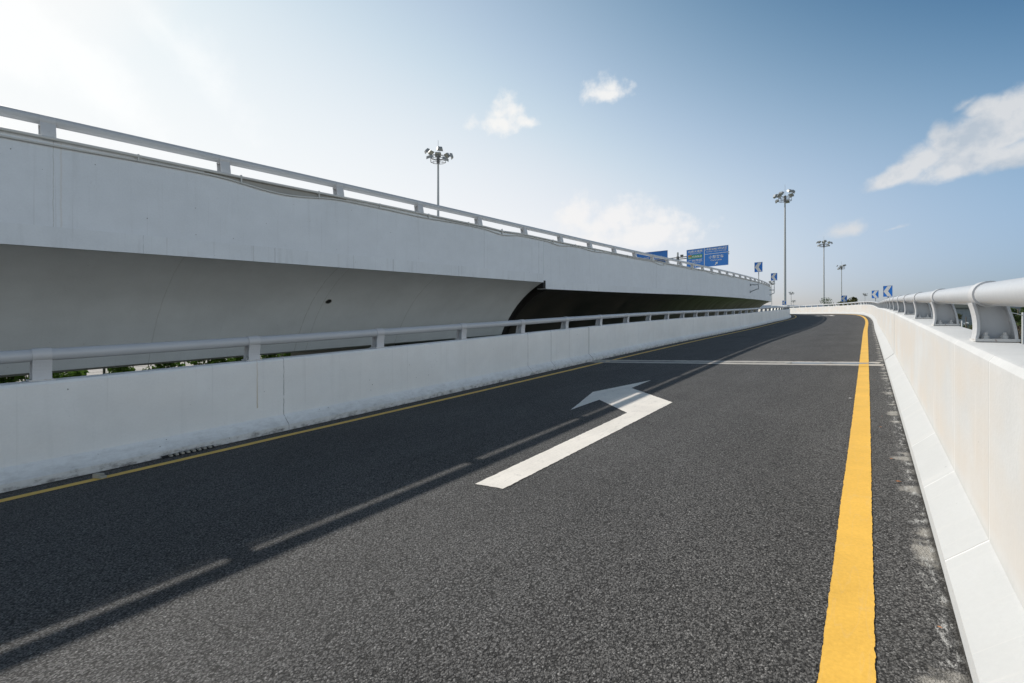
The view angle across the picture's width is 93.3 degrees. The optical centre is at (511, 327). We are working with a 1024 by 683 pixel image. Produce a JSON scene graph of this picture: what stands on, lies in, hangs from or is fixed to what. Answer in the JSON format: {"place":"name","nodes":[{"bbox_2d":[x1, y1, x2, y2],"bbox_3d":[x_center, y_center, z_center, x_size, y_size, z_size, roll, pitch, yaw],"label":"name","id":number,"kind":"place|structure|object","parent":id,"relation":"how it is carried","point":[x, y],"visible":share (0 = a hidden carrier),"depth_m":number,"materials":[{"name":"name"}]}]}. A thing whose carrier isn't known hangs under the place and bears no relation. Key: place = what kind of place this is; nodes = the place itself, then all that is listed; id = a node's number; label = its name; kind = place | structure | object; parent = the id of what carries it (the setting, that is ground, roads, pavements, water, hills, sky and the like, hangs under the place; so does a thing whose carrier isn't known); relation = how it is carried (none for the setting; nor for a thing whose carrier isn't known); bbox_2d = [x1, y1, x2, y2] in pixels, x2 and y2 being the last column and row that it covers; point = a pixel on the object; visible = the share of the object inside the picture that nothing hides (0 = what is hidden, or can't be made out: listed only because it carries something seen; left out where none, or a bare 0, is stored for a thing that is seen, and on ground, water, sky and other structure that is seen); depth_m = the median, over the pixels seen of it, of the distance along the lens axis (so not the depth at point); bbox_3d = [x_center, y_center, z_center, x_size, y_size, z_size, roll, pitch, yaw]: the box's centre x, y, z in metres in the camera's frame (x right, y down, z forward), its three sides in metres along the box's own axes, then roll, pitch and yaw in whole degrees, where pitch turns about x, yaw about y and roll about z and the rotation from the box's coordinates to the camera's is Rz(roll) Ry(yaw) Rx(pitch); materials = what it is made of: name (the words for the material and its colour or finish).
{"place":"outdoors","nodes":[
{"label":"outdoors","id":0,"kind":"place"},
{"bbox_2d":[17,355,260,381],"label":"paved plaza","id":1,"kind":"structure","parent":0,"point":[100,371],"depth_m":28.75,"materials":[{"name":"grey concrete"}]},
{"bbox_2d":[0,375,28,383],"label":"shrub","id":2,"kind":"object","parent":1,"relation":"on","point":[11,379],"visible":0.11,"depth_m":10.49,"materials":[{"name":"green plant"}]},
{"bbox_2d":[52,370,88,377],"bbox_3d":[-10.432,1.635,11.306,1.185,1.644,1.119,0,0,-8],"label":"shrub","id":3,"kind":"object","parent":1,"relation":"on","point":[70,374],"visible":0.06,"depth_m":11.16,"materials":[{"name":"green plant"}]},
{"bbox_2d":[106,366,135,373],"bbox_3d":[-9.911,1.454,12.206,1.116,2.009,1.165,0,0,7],"label":"shrub","id":4,"kind":"object","parent":1,"relation":"on","point":[120,369],"visible":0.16,"depth_m":12.02,"materials":[{"name":"green plant"}]},
{"bbox_2d":[142,362,184,369],"bbox_3d":[-9.323,1.411,12.924,1.129,2.091,1.100,0,0,30],"label":"shrub","id":5,"kind":"object","parent":1,"relation":"on","point":[166,365],"visible":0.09,"depth_m":12.91,"materials":[{"name":"green plant"}]},
{"bbox_2d":[91,353,287,373],"bbox_3d":[-9.851,1.350,14.028,0.050,2.200,18.025,0,0,38],"label":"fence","id":6,"kind":"object","parent":1,"relation":"on","point":[104,371],"depth_m":12.81,"materials":[{"name":"metal"}]},
{"bbox_2d":[187,358,228,364],"bbox_3d":[-8.620,1.460,13.556,1.185,1.997,1.119,0,0,-21],"label":"shrub","id":7,"kind":"object","parent":1,"relation":"on","point":[212,361],"visible":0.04,"depth_m":13.46,"materials":[{"name":"green plant"}]},
{"bbox_2d":[224,357,242,361],"bbox_3d":[-8.080,1.356,14.215,1.116,2.207,1.165,0,0,25],"label":"shrub","id":8,"kind":"object","parent":1,"relation":"on","point":[234,359],"visible":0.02,"depth_m":13.92,"materials":[{"name":"green plant"}]},
{"bbox_2d":[260,354,283,358],"bbox_3d":[-7.497,1.289,15.005,1.129,2.338,1.100,0,0,28],"label":"shrub","id":9,"kind":"object","parent":1,"relation":"on","point":[269,356],"visible":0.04,"depth_m":14.83,"materials":[{"name":"green plant"}]},
{"bbox_2d":[277,353,290,356],"bbox_3d":[-6.981,1.301,15.858,1.185,2.318,1.119,0,0,8],"label":"shrub","id":10,"kind":"object","parent":1,"relation":"on","point":[286,354],"visible":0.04,"depth_m":15.55,"materials":[{"name":"green plant"}]},
{"bbox_2d":[291,344,394,355],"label":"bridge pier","id":11,"kind":"structure","parent":1,"relation":"on","point":[316,352],"depth_m":13.09,"materials":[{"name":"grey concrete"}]},
{"bbox_2d":[0,105,544,376],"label":"viaduct span","id":12,"kind":"object","parent":11,"relation":"on","point":[99,246],"visible":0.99,"depth_m":7.67,"materials":[{"name":"paint"}]},
{"bbox_2d":[501,229,770,334],"bbox_3d":[14.325,-2.417,40.314,10.120,5.342,57.813,0,0,34],"label":"viaduct span","id":13,"kind":"object","parent":1,"relation":"on","point":[588,280],"visible":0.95,"depth_m":19.75,"materials":[{"name":"paint"}]},
{"bbox_2d":[750,262,762,292],"bbox_3d":[19.415,-3.968,38.515,0.984,2.409,0.164,0,0,36],"label":"chevron sign","id":14,"kind":"object","parent":13,"relation":"attached to","point":[758,267],"visible":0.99,"depth_m":38.41,"materials":[{"name":"metal"}]},
{"bbox_2d":[770,273,776,295],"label":"chevron sign","id":15,"kind":"object","parent":13,"relation":"attached to","point":[773,276],"visible":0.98,"depth_m":49.60,"materials":[{"name":"metal"}]},
{"bbox_2d":[0,314,972,682],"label":"road","id":16,"kind":"structure","parent":0,"point":[744,506],"depth_m":2.70,"materials":[{"name":"grey asphalt"}]},
{"bbox_2d":[92,472,106,478],"bbox_3d":[-3.939,1.419,4.623,0.131,0.044,0.058,0,0,16],"label":"mortar chunk","id":17,"kind":"object","parent":16,"relation":"on","point":[97,475],"visible":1,"depth_m":4.61,"materials":[{"name":"grey concrete"}]},
{"bbox_2d":[0,305,790,492],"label":"bridge parapet","id":18,"kind":"structure","parent":16,"relation":"on","point":[54,429],"depth_m":6.23,"materials":[{"name":"paint"}]},
{"bbox_2d":[161,445,214,458],"bbox_3d":[-3.655,1.406,5.472,0.081,0.044,0.523,0,0,38],"label":"drain scupper","id":19,"kind":"object","parent":18,"relation":"attached to","point":[187,451],"visible":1,"depth_m":5.46,"materials":[{"name":"grey metal"}]},
{"bbox_2d":[758,277,1023,682],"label":"bridge parapet","id":20,"kind":"structure","parent":16,"relation":"on","point":[958,391],"depth_m":2.23,"materials":[{"name":"paint"}]},
{"bbox_2d":[841,295,846,302],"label":"chevron sign","id":21,"kind":"object","parent":20,"relation":"attached to","point":[844,298],"visible":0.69,"depth_m":56.01,"materials":[{"name":"metal"}]},
{"bbox_2d":[872,290,878,300],"bbox_3d":[30.038,-1.979,40.120,0.287,2.150,0.657,0,0,-1],"label":"chevron sign","id":22,"kind":"object","parent":20,"relation":"attached to","point":[875,294],"visible":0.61,"depth_m":39.97,"materials":[{"name":"metal"}]},
{"bbox_2d":[883,285,892,297],"bbox_3d":[21.589,-1.292,28.014,0.655,2.234,0.352,0,0,6],"label":"chevron sign","id":23,"kind":"object","parent":20,"relation":"attached to","point":[887,291],"visible":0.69,"depth_m":27.99,"materials":[{"name":"metal"}]},
{"bbox_2d":[0,0,1023,305],"label":"sky","id":24,"kind":"structure","parent":0,"point":[895,127],"materials":[{"name":"blue"}]},
{"bbox_2d":[761,305,827,307],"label":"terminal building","id":25,"kind":"structure","parent":0,"point":[796,306],"depth_m":331.43,"materials":[{"name":"white concrete"}]},
{"bbox_2d":[930,304,971,327],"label":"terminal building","id":26,"kind":"structure","parent":0,"point":[963,310],"depth_m":118.00,"materials":[{"name":"grey glass"}]},
{"bbox_2d":[1010,306,1021,338],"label":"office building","id":27,"kind":"structure","parent":0,"point":[1018,308],"depth_m":95.00,"materials":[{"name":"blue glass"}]},
{"bbox_2d":[1013,312,1023,343],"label":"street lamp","id":28,"kind":"object","parent":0,"point":[1022,326],"visible":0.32,"depth_m":45.96,"materials":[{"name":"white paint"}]},
{"label":"ground","id":29,"kind":"structure","parent":0,"visible":0},
{"bbox_2d":[395,337,475,345],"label":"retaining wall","id":30,"kind":"structure","parent":29,"relation":"on","point":[422,342],"depth_m":17.45,"materials":[{"name":"concrete"}]},
{"bbox_2d":[424,146,452,215],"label":"light mast","id":31,"kind":"object","parent":29,"relation":"on","point":[438,155],"visible":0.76,"depth_m":64.87,"materials":[{"name":"metal"}]},
{"bbox_2d":[637,245,728,267],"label":"sign gantry","id":32,"kind":"object","parent":29,"relation":"on","point":[714,256],"visible":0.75,"depth_m":107.87,"materials":[{"name":"metal"}]},
{"bbox_2d":[769,281,773,306],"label":"light mast","id":33,"kind":"object","parent":29,"relation":"on","point":[770,282],"visible":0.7,"depth_m":251.94,"materials":[{"name":"grey metal"}]},
{"bbox_2d":[773,189,794,300],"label":"light mast","id":34,"kind":"object","parent":29,"relation":"on","point":[786,199],"visible":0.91,"depth_m":84.87,"materials":[{"name":"grey metal"}]},
{"bbox_2d":[816,240,832,305],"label":"light mast","id":35,"kind":"object","parent":29,"relation":"on","point":[823,242],"visible":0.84,"depth_m":132.60,"materials":[{"name":"grey metal"}]},
{"bbox_2d":[820,298,842,305],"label":"tree","id":36,"kind":"object","parent":29,"relation":"on","point":[822,299],"visible":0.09,"depth_m":100.45,"materials":[{"name":"green plant"}]},
{"bbox_2d":[837,262,845,295],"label":"light mast","id":37,"kind":"object","parent":29,"relation":"on","point":[840,266],"visible":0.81,"depth_m":184.38,"materials":[{"name":"grey metal"}]},
{"bbox_2d":[957,313,971,329],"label":"tree","id":38,"kind":"object","parent":29,"relation":"on","point":[959,315],"visible":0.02,"depth_m":58.70,"materials":[{"name":"green plant"}]},
{"bbox_2d":[1010,307,1023,342],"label":"tree","id":39,"kind":"object","parent":29,"relation":"on","point":[1017,318],"visible":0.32,"depth_m":51.62,"materials":[{"name":"green plant"}]}
]}

